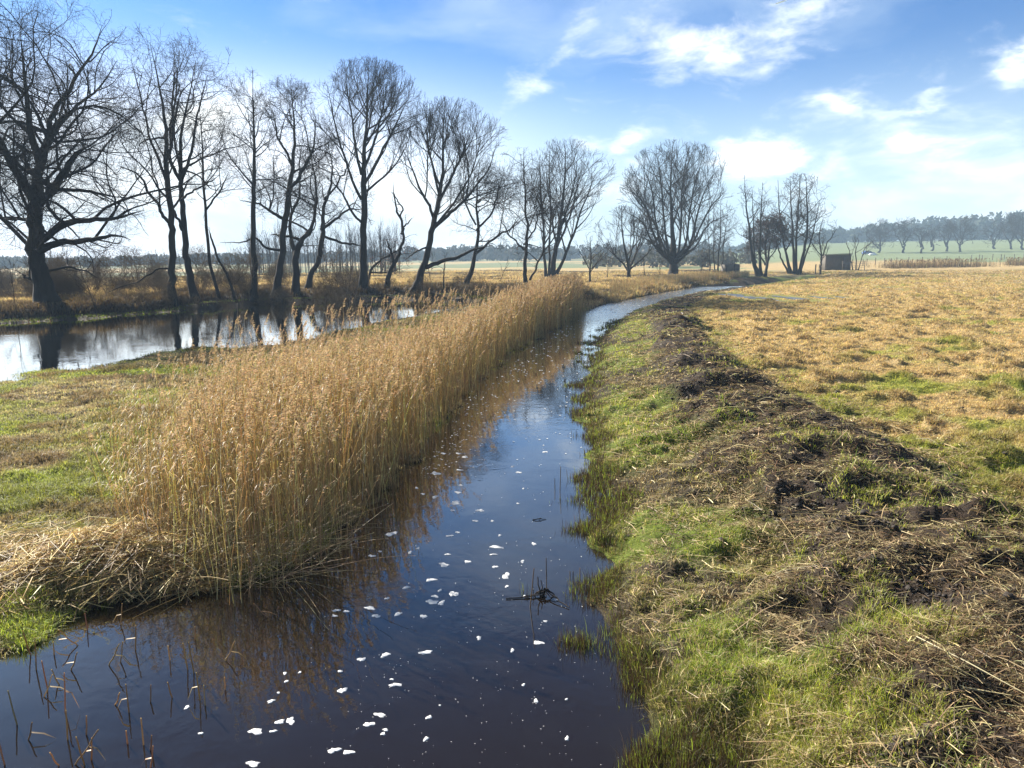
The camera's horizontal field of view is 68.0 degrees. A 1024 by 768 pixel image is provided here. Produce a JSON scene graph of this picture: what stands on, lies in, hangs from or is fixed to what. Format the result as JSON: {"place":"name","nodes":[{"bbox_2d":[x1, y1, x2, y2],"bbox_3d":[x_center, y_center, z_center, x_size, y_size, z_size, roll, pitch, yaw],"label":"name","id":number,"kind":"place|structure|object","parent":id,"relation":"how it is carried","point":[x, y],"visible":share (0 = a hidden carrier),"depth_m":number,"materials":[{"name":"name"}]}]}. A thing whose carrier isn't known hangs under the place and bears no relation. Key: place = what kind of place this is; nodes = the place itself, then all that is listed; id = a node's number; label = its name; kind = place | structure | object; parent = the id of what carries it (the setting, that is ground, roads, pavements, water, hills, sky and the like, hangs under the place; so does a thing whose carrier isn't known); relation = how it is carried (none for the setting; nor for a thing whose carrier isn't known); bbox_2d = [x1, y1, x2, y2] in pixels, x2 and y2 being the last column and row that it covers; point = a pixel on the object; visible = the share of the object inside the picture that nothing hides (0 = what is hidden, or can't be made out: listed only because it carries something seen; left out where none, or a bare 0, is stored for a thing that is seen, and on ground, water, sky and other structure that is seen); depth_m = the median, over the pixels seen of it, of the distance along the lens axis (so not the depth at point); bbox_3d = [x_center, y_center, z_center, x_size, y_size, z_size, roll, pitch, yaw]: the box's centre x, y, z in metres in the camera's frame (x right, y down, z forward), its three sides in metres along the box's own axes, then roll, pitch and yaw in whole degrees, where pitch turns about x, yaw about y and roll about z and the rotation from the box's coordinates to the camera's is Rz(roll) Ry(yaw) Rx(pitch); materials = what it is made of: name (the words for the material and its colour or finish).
{"place":"outdoors","nodes":[
{"label":"outdoors","id":0,"kind":"place"},
{"bbox_2d":[0,315,540,657],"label":"marsh grass","id":1,"kind":"structure","parent":0,"point":[69,480],"depth_m":12.46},
{"bbox_2d":[0,286,742,767],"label":"water","id":2,"kind":"structure","parent":0,"point":[480,714],"depth_m":6.80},
{"bbox_2d":[64,672,77,710],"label":"reed stalk","id":3,"kind":"object","parent":2,"relation":"in","point":[65,691],"visible":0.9,"depth_m":5.65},
{"bbox_2d":[75,729,104,764],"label":"reed stalk","id":4,"kind":"object","parent":2,"relation":"on","point":[89,746],"visible":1,"depth_m":5.06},
{"bbox_2d":[305,300,643,764],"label":"foam specks","id":5,"kind":"object","parent":2,"relation":"on","point":[480,445],"visible":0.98,"depth_m":14.31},
{"bbox_2d":[506,577,568,607],"bbox_3d":[0.281,2.014,7.422,0.644,0.222,0.251,3,10,20],"label":"twig raft","id":6,"kind":"object","parent":2,"relation":"on","point":[541,592],"visible":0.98,"depth_m":7.47,"materials":[{"name":"brown plant"}]},
{"bbox_2d":[519,317,767,767],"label":"water edge plants","id":7,"kind":"object","parent":2,"relation":"on","point":[652,753],"visible":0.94,"depth_m":6.52,"materials":[{"name":"green plant"}]},
{"bbox_2d":[0,239,1023,767],"bbox_3d":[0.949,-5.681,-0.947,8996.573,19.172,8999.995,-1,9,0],"label":"ground","id":8,"kind":"structure","parent":0,"point":[974,249],"depth_m":10.01,"materials":[{"name":"plant"}]},
{"bbox_2d":[0,254,16,302],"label":"sapling","id":9,"kind":"object","parent":8,"relation":"on","point":[11,277],"visible":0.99,"depth_m":46.39,"materials":[{"name":"brown plant"}]},
{"bbox_2d":[0,263,25,290],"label":"shrub","id":10,"kind":"object","parent":8,"relation":"on","point":[15,270],"visible":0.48,"depth_m":65.45,"materials":[{"name":"brown plant"}]},
{"bbox_2d":[0,9,47,207],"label":"oak tree","id":11,"kind":"object","parent":8,"relation":"on","point":[13,39],"visible":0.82,"depth_m":42.38,"materials":[{"name":"brown plant"}]},
{"bbox_2d":[17,252,45,305],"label":"sapling","id":12,"kind":"object","parent":8,"relation":"on","point":[39,271],"visible":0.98,"depth_m":46.56,"materials":[{"name":"brown plant"}]},
{"bbox_2d":[17,251,76,297],"bbox_3d":[-32.488,-7.489,52.991,3.891,3.782,3.610,-3,10,-11],"label":"shrub","id":13,"kind":"object","parent":8,"relation":"on","point":[55,262],"visible":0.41,"depth_m":52.90,"materials":[{"name":"brown plant"}]},
{"bbox_2d":[28,263,71,296],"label":"shrub","id":14,"kind":"object","parent":8,"relation":"on","point":[59,284],"visible":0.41,"depth_m":52.31,"materials":[{"name":"brown plant"}]},
{"bbox_2d":[0,581,120,653],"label":"edge tufts","id":15,"kind":"object","parent":8,"relation":"on","point":[30,622],"visible":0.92,"depth_m":6.94,"materials":[{"name":"green plant"}]},
{"bbox_2d":[45,250,82,293],"bbox_3d":[-34.038,-8.172,56.883,3.696,3.773,3.817,-2,10,-5],"label":"shrub","id":16,"kind":"object","parent":8,"relation":"on","point":[62,264],"visible":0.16,"depth_m":56.56,"materials":[{"name":"brown plant"}]},
{"bbox_2d":[48,252,88,292],"bbox_3d":[-33.605,-8.180,57.198,3.778,3.673,3.505,-10,13,-43],"label":"shrub","id":17,"kind":"object","parent":8,"relation":"on","point":[72,263],"visible":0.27,"depth_m":57.25,"materials":[{"name":"brown plant"}]},
{"bbox_2d":[62,276,86,297],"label":"shrub","id":18,"kind":"object","parent":8,"relation":"on","point":[74,291],"visible":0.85,"depth_m":52.27,"materials":[{"name":"brown plant"}]},
{"bbox_2d":[57,268,95,296],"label":"shrub","id":19,"kind":"object","parent":8,"relation":"on","point":[76,274],"visible":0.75,"depth_m":52.91,"materials":[{"name":"brown plant"}]},
{"bbox_2d":[73,259,108,315],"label":"sapling","id":20,"kind":"object","parent":8,"relation":"on","point":[95,284],"visible":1,"depth_m":46.29,"materials":[{"name":"brown plant"}]},
{"bbox_2d":[68,249,121,290],"bbox_3d":[-32.240,-8.562,58.526,3.567,3.920,3.578,-1,9,1],"label":"shrub","id":21,"kind":"object","parent":8,"relation":"on","point":[97,269],"visible":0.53,"depth_m":58.42,"materials":[{"name":"brown plant"}]},
{"bbox_2d":[0,0,220,303],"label":"oak tree","id":22,"kind":"object","parent":8,"relation":"on","point":[38,197],"visible":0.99,"depth_m":46.02,"materials":[{"name":"brown plant"}]},
{"bbox_2d":[81,248,139,291],"bbox_3d":[-30.084,-8.255,56.427,3.976,3.930,3.850,-1,9,-3],"label":"shrub","id":23,"kind":"object","parent":8,"relation":"on","point":[121,273],"visible":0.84,"depth_m":56.34,"materials":[{"name":"brown plant"}]},
{"bbox_2d":[104,280,124,296],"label":"shrub","id":24,"kind":"object","parent":8,"relation":"on","point":[117,285],"visible":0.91,"depth_m":52.85,"materials":[{"name":"brown plant"}]},
{"bbox_2d":[116,253,160,288],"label":"shrub","id":25,"kind":"object","parent":8,"relation":"on","point":[140,264],"visible":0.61,"depth_m":61.17,"materials":[{"name":"brown plant"}]},
{"bbox_2d":[129,281,148,297],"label":"shrub","id":26,"kind":"object","parent":8,"relation":"on","point":[140,293],"visible":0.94,"depth_m":52.46,"materials":[{"name":"brown plant"}]},
{"bbox_2d":[113,245,166,287],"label":"shrub","id":27,"kind":"object","parent":8,"relation":"on","point":[135,252],"visible":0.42,"depth_m":66.83,"materials":[{"name":"brown plant"}]},
{"bbox_2d":[137,262,168,294],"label":"shrub","id":28,"kind":"object","parent":8,"relation":"on","point":[161,278],"visible":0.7,"depth_m":55.98,"materials":[{"name":"brown plant"}]},
{"bbox_2d":[135,248,182,284],"bbox_3d":[-29.960,-9.664,64.447,3.596,3.953,3.608,4,11,29],"label":"shrub","id":29,"kind":"object","parent":8,"relation":"on","point":[166,265],"visible":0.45,"depth_m":64.05,"materials":[{"name":"brown plant"}]},
{"bbox_2d":[93,23,227,306],"bbox_3d":[-23.773,-14.697,52.051,8.495,18.806,7.179,-1,9,0],"label":"bare tree","id":30,"kind":"object","parent":8,"relation":"on","point":[169,220],"visible":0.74,"depth_m":51.91,"materials":[{"name":"brown plant"}]},
{"bbox_2d":[144,261,177,284],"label":"shrub","id":31,"kind":"object","parent":8,"relation":"on","point":[155,264],"visible":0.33,"depth_m":62.27,"materials":[{"name":"brown plant"}]},
{"bbox_2d":[151,279,174,300],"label":"shrub","id":32,"kind":"object","parent":8,"relation":"on","point":[163,286],"visible":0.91,"depth_m":52.71,"materials":[{"name":"brown plant"}]},
{"bbox_2d":[160,288,177,306],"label":"shrub","id":33,"kind":"object","parent":8,"relation":"on","point":[172,298],"visible":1,"depth_m":52.60,"materials":[{"name":"brown plant"}]},
{"bbox_2d":[0,496,346,618],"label":"straw heap","id":34,"kind":"object","parent":8,"relation":"on","point":[27,557],"visible":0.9,"depth_m":7.84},
{"bbox_2d":[179,293,200,310],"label":"shrub","id":35,"kind":"object","parent":8,"relation":"on","point":[191,302],"visible":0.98,"depth_m":51.83,"materials":[{"name":"brown plant"}]},
{"bbox_2d":[143,27,255,303],"bbox_3d":[-22.021,-14.935,53.251,7.466,19.026,6.867,4,11,29],"label":"bare tree","id":36,"kind":"object","parent":8,"relation":"on","point":[192,288],"visible":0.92,"depth_m":52.81,"materials":[{"name":"brown plant"}]},
{"bbox_2d":[185,269,213,296],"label":"shrub","id":37,"kind":"object","parent":8,"relation":"on","point":[202,279],"visible":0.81,"depth_m":56.70,"materials":[{"name":"brown plant"}]},
{"bbox_2d":[176,244,224,291],"bbox_3d":[-24.422,-8.691,58.812,4.260,4.430,4.080,-7,11,-34],"label":"shrub","id":38,"kind":"object","parent":8,"relation":"on","point":[197,261],"visible":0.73,"depth_m":58.28,"materials":[{"name":"brown plant"}]},
{"bbox_2d":[180,92,245,300],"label":"bare tree","id":39,"kind":"object","parent":8,"relation":"on","point":[206,207],"visible":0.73,"depth_m":56.47,"materials":[{"name":"brown plant"}]},
{"bbox_2d":[194,253,233,286],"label":"shrub","id":40,"kind":"object","parent":8,"relation":"on","point":[214,267],"visible":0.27,"depth_m":68.65,"materials":[{"name":"brown plant"}]},
{"bbox_2d":[210,265,239,292],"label":"shrub","id":41,"kind":"object","parent":8,"relation":"on","point":[223,276],"visible":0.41,"depth_m":59.43,"materials":[{"name":"brown plant"}]},
{"bbox_2d":[63,442,395,629],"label":"bent reeds","id":42,"kind":"object","parent":8,"relation":"on","point":[287,561],"visible":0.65,"depth_m":8.04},
{"bbox_2d":[216,271,249,314],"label":"sapling","id":43,"kind":"object","parent":8,"relation":"on","point":[233,292],"visible":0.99,"depth_m":46.90,"materials":[{"name":"brown plant"}]},
{"bbox_2d":[216,245,269,299],"bbox_3d":[-20.718,-8.520,58.497,4.486,4.360,4.161,-9,12,-40],"label":"shrub","id":44,"kind":"object","parent":8,"relation":"on","point":[238,264],"visible":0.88,"depth_m":58.24,"materials":[{"name":"brown plant"}]},
{"bbox_2d":[208,67,292,302],"bbox_3d":[-19.530,-14.761,57.209,6.206,17.404,5.167,-1,9,0],"label":"alder tree","id":45,"kind":"object","parent":8,"relation":"on","point":[254,291],"visible":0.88,"depth_m":56.97,"materials":[{"name":"brown plant"}]},
{"bbox_2d":[253,286,279,304],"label":"shrub","id":46,"kind":"object","parent":8,"relation":"on","point":[268,293],"visible":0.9,"depth_m":57.91,"materials":[{"name":"brown plant"}]},
{"bbox_2d":[261,264,291,289],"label":"shrub","id":47,"kind":"object","parent":8,"relation":"on","point":[272,275],"visible":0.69,"depth_m":61.27,"materials":[{"name":"brown plant"}]},
{"bbox_2d":[78,300,482,520],"bbox_3d":[-4.275,-0.960,20.691,5.164,1.600,24.551,1,10,10],"label":"reed fringe","id":48,"kind":"object","parent":8,"relation":"on","point":[156,416],"visible":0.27,"depth_m":13.22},
{"bbox_2d":[272,286,290,302],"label":"shrub","id":49,"kind":"object","parent":8,"relation":"on","point":[280,289],"visible":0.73,"depth_m":59.27,"materials":[{"name":"brown plant"}]},
{"bbox_2d":[220,73,345,302],"bbox_3d":[-17.539,-15.028,59.418,7.864,17.142,8.925,-9,13,-41],"label":"bare tree","id":50,"kind":"object","parent":8,"relation":"on","point":[291,184],"visible":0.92,"depth_m":58.24,"materials":[{"name":"brown plant"}]},
{"bbox_2d":[273,290,296,306],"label":"shrub","id":51,"kind":"object","parent":8,"relation":"on","point":[280,296],"visible":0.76,"depth_m":55.18,"materials":[{"name":"brown plant"}]},
{"bbox_2d":[269,259,302,284],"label":"shrub","id":52,"kind":"object","parent":8,"relation":"on","point":[290,272],"visible":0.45,"depth_m":70.57,"materials":[{"name":"brown plant"}]},
{"bbox_2d":[248,131,337,295],"bbox_3d":[-17.262,-13.612,60.998,6.920,13.122,7.538,-1,9,0],"label":"oak tree","id":53,"kind":"object","parent":8,"relation":"on","point":[295,286],"visible":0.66,"depth_m":60.98,"materials":[{"name":"brown plant"}]},
{"bbox_2d":[242,216,401,275],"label":"young plantation","id":54,"kind":"object","parent":8,"relation":"on","point":[289,255],"visible":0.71,"depth_m":134.07,"materials":[{"name":"brown plant"}]},
{"bbox_2d":[313,265,331,283],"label":"shrub","id":55,"kind":"object","parent":8,"relation":"on","point":[322,269],"visible":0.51,"depth_m":67.12,"materials":[{"name":"brown plant"}]},
{"bbox_2d":[307,276,350,308],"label":"shrub","id":56,"kind":"object","parent":8,"relation":"on","point":[326,291],"visible":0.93,"depth_m":52.44,"materials":[{"name":"brown plant"}]},
{"bbox_2d":[294,147,374,289],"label":"oak tree","id":57,"kind":"object","parent":8,"relation":"on","point":[313,269],"visible":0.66,"depth_m":65.02,"materials":[{"name":"brown plant"}]},
{"bbox_2d":[316,250,356,288],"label":"shrub","id":58,"kind":"object","parent":8,"relation":"on","point":[332,263],"visible":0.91,"depth_m":63.34,"materials":[{"name":"brown plant"}]},
{"bbox_2d":[98,272,590,605],"bbox_3d":[0.397,-3.172,31.829,4.436,2.508,50.594,1,10,10],"label":"reed bed","id":59,"kind":"object","parent":8,"relation":"on","point":[550,302],"visible":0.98,"depth_m":10.50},
{"bbox_2d":[330,265,359,313],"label":"sapling","id":60,"kind":"object","parent":8,"relation":"on","point":[348,296],"visible":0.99,"depth_m":46.67,"materials":[{"name":"brown plant"}]},
{"bbox_2d":[192,283,498,405],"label":"pond reeds","id":61,"kind":"object","parent":8,"relation":"on","point":[391,305],"visible":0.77,"depth_m":22.79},
{"bbox_2d":[0,239,721,268],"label":"distant wood","id":62,"kind":"object","parent":8,"relation":"on","point":[490,253],"visible":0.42,"depth_m":385.49,"materials":[{"name":"brown plant"}]},
{"bbox_2d":[0,268,732,322],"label":"rough grass","id":63,"kind":"structure","parent":8,"relation":"on","point":[600,279],"depth_m":61.96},
{"bbox_2d":[304,56,432,289],"bbox_3d":[-11.552,-17.075,62.365,10.981,19.200,9.410,-1,9,0],"label":"bare tree","id":64,"kind":"object","parent":8,"relation":"on","point":[380,78],"visible":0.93,"depth_m":61.32,"materials":[{"name":"brown plant"}]},
{"bbox_2d":[373,275,394,296],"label":"shrub","id":65,"kind":"object","parent":8,"relation":"on","point":[384,286],"visible":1,"depth_m":61.72,"materials":[{"name":"brown plant"}]},
{"bbox_2d":[368,232,419,280],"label":"young oak","id":66,"kind":"object","parent":8,"relation":"on","point":[381,264],"visible":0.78,"depth_m":72.92,"materials":[{"name":"brown plant"}]},
{"bbox_2d":[380,185,415,290],"bbox_3d":[-9.737,-12.331,64.021,3.426,9.317,1.772,-1,9,0],"label":"dead snag","id":67,"kind":"object","parent":8,"relation":"on","point":[392,266],"visible":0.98,"depth_m":64.23,"materials":[{"name":"brown plant"}]},
{"bbox_2d":[417,274,436,293],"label":"shrub","id":68,"kind":"object","parent":8,"relation":"on","point":[427,278],"visible":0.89,"depth_m":62.96,"materials":[{"name":"brown plant"}]},
{"bbox_2d":[385,95,516,292],"bbox_3d":[-4.606,-15.445,62.925,9.163,16.297,9.476,5,11,31],"label":"oak tree","id":69,"kind":"object","parent":8,"relation":"on","point":[435,223],"visible":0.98,"depth_m":62.22,"materials":[{"name":"brown plant"}]},
{"bbox_2d":[434,143,533,284],"bbox_3d":[-2.262,-14.274,65.225,8.776,12.588,7.096,-1,9,0],"label":"oak tree","id":70,"kind":"object","parent":8,"relation":"on","point":[479,225],"visible":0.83,"depth_m":64.71,"materials":[{"name":"brown plant"}]},
{"bbox_2d":[483,146,563,282],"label":"bare tree","id":71,"kind":"object","parent":8,"relation":"on","point":[537,192],"visible":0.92,"depth_m":67.76,"materials":[{"name":"brown plant"}]},
{"bbox_2d":[513,138,615,276],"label":"maple tree","id":72,"kind":"object","parent":8,"relation":"on","point":[553,270],"visible":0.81,"depth_m":91.66,"materials":[{"name":"brown plant"}]},
{"bbox_2d":[569,232,614,281],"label":"bare tree","id":73,"kind":"object","parent":8,"relation":"on","point":[589,267],"visible":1,"depth_m":84.97,"materials":[{"name":"brown plant"}]},
{"bbox_2d":[593,204,664,277],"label":"bare tree","id":74,"kind":"object","parent":8,"relation":"on","point":[628,268],"visible":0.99,"depth_m":95.35,"materials":[{"name":"brown plant"}]},
{"bbox_2d":[583,269,749,311],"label":"reeds","id":75,"kind":"object","parent":8,"relation":"on","point":[682,277],"visible":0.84,"depth_m":78.06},
{"bbox_2d":[582,247,758,268],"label":"field hedge","id":76,"kind":"object","parent":8,"relation":"on","point":[651,259],"visible":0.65,"depth_m":191.56,"materials":[{"name":"brown plant"}]},
{"bbox_2d":[617,139,731,274],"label":"maple tree","id":77,"kind":"object","parent":8,"relation":"on","point":[672,258],"visible":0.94,"depth_m":106.26,"materials":[{"name":"brown plant"}]},
{"bbox_2d":[694,200,739,271],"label":"alder tree","id":78,"kind":"object","parent":8,"relation":"on","point":[719,243],"visible":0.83,"depth_m":121.05,"materials":[{"name":"brown plant"}]},
{"bbox_2d":[720,263,739,271],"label":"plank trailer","id":79,"kind":"object","parent":8,"relation":"on","point":[726,267],"visible":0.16,"depth_m":104.93,"materials":[{"name":"grey wood"}]},
{"bbox_2d":[733,175,777,276],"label":"alder tree","id":80,"kind":"object","parent":8,"relation":"on","point":[758,272],"visible":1,"depth_m":104.21,"materials":[{"name":"brown plant"}]},
{"bbox_2d":[741,210,795,266],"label":"young oak","id":81,"kind":"object","parent":8,"relation":"on","point":[779,224],"visible":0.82,"depth_m":107.14,"materials":[{"name":"brown plant"}]},
{"bbox_2d":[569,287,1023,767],"bbox_3d":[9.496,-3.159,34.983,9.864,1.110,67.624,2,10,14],"label":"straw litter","id":82,"kind":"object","parent":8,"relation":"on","point":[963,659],"visible":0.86,"depth_m":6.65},
{"bbox_2d":[767,173,833,273],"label":"alder tree","id":83,"kind":"object","parent":8,"relation":"on","point":[799,216],"visible":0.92,"depth_m":110.72,"materials":[{"name":"brown plant"}]},
{"bbox_2d":[598,287,1023,767],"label":"peat clods","id":84,"kind":"object","parent":8,"relation":"on","point":[942,579],"visible":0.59,"depth_m":6.71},
{"bbox_2d":[800,219,837,275],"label":"bare tree","id":85,"kind":"object","parent":8,"relation":"on","point":[821,254],"visible":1,"depth_m":106.13,"materials":[{"name":"brown plant"}]},
{"bbox_2d":[822,253,852,269],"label":"wooden shed","id":86,"kind":"structure","parent":8,"relation":"on","point":[832,262],"depth_m":120.61,"materials":[{"name":"brown wood"}]},
{"bbox_2d":[686,269,1023,506],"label":"meadow grass","id":87,"kind":"structure","parent":8,"relation":"on","point":[881,386],"depth_m":23.80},
{"bbox_2d":[846,235,873,269],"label":"bare tree","id":88,"kind":"object","parent":8,"relation":"on","point":[857,251],"visible":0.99,"depth_m":116.96,"materials":[{"name":"brown plant"}]},
{"bbox_2d":[721,210,1023,252],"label":"hillside wood","id":89,"kind":"object","parent":8,"relation":"on","point":[842,234],"visible":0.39,"depth_m":469.35,"materials":[{"name":"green plant"}]},
{"bbox_2d":[858,218,892,252],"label":"bare tree","id":90,"kind":"object","parent":8,"relation":"on","point":[876,232],"visible":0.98,"depth_m":294.53,"materials":[{"name":"grey plant"}]},
{"bbox_2d":[886,216,922,252],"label":"bare tree","id":91,"kind":"object","parent":8,"relation":"on","point":[903,228],"visible":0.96,"depth_m":286.89,"materials":[{"name":"grey plant"}]},
{"bbox_2d":[910,225,936,253],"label":"bare tree","id":92,"kind":"object","parent":8,"relation":"on","point":[924,233],"visible":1,"depth_m":278.92,"materials":[{"name":"grey plant"}]},
{"bbox_2d":[925,224,939,250],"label":"bare tree","id":93,"kind":"object","parent":8,"relation":"on","point":[931,239],"visible":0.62,"depth_m":295.36,"materials":[{"name":"grey plant"}]},
{"bbox_2d":[851,254,1023,266],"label":"wire fence","id":94,"kind":"object","parent":8,"relation":"on","point":[930,260],"visible":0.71,"depth_m":156.04,"materials":[{"name":"brown wood"}]},
{"bbox_2d":[857,257,1023,269],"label":"boundary reeds","id":95,"kind":"object","parent":8,"relation":"on","point":[962,263],"visible":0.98,"depth_m":126.21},
{"bbox_2d":[933,219,958,251],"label":"bare tree","id":96,"kind":"object","parent":8,"relation":"on","point":[946,234],"visible":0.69,"depth_m":287.06,"materials":[{"name":"grey plant"}]},
{"bbox_2d":[945,215,980,251],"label":"bare tree","id":97,"kind":"object","parent":8,"relation":"on","point":[953,229],"visible":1,"depth_m":278.22,"materials":[{"name":"grey plant"}]},
{"bbox_2d":[981,218,1002,248],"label":"bare tree","id":98,"kind":"object","parent":8,"relation":"on","point":[993,240],"visible":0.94,"depth_m":295.50,"materials":[{"name":"grey plant"}]},
{"bbox_2d":[997,212,1021,248],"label":"bare tree","id":99,"kind":"object","parent":8,"relation":"on","point":[1007,239],"visible":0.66,"depth_m":287.15,"materials":[{"name":"grey plant"}]},
{"bbox_2d":[999,210,1023,249],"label":"bare tree","id":100,"kind":"object","parent":8,"relation":"on","point":[1012,231],"visible":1,"depth_m":278.72,"materials":[{"name":"grey plant"}]},
{"bbox_2d":[0,0,1023,258],"label":"sky","id":101,"kind":"structure","parent":0,"point":[902,108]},
{"bbox_2d":[574,303,1023,767],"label":"bank grass","id":102,"kind":"structure","parent":0,"point":[733,662],"depth_m":6.10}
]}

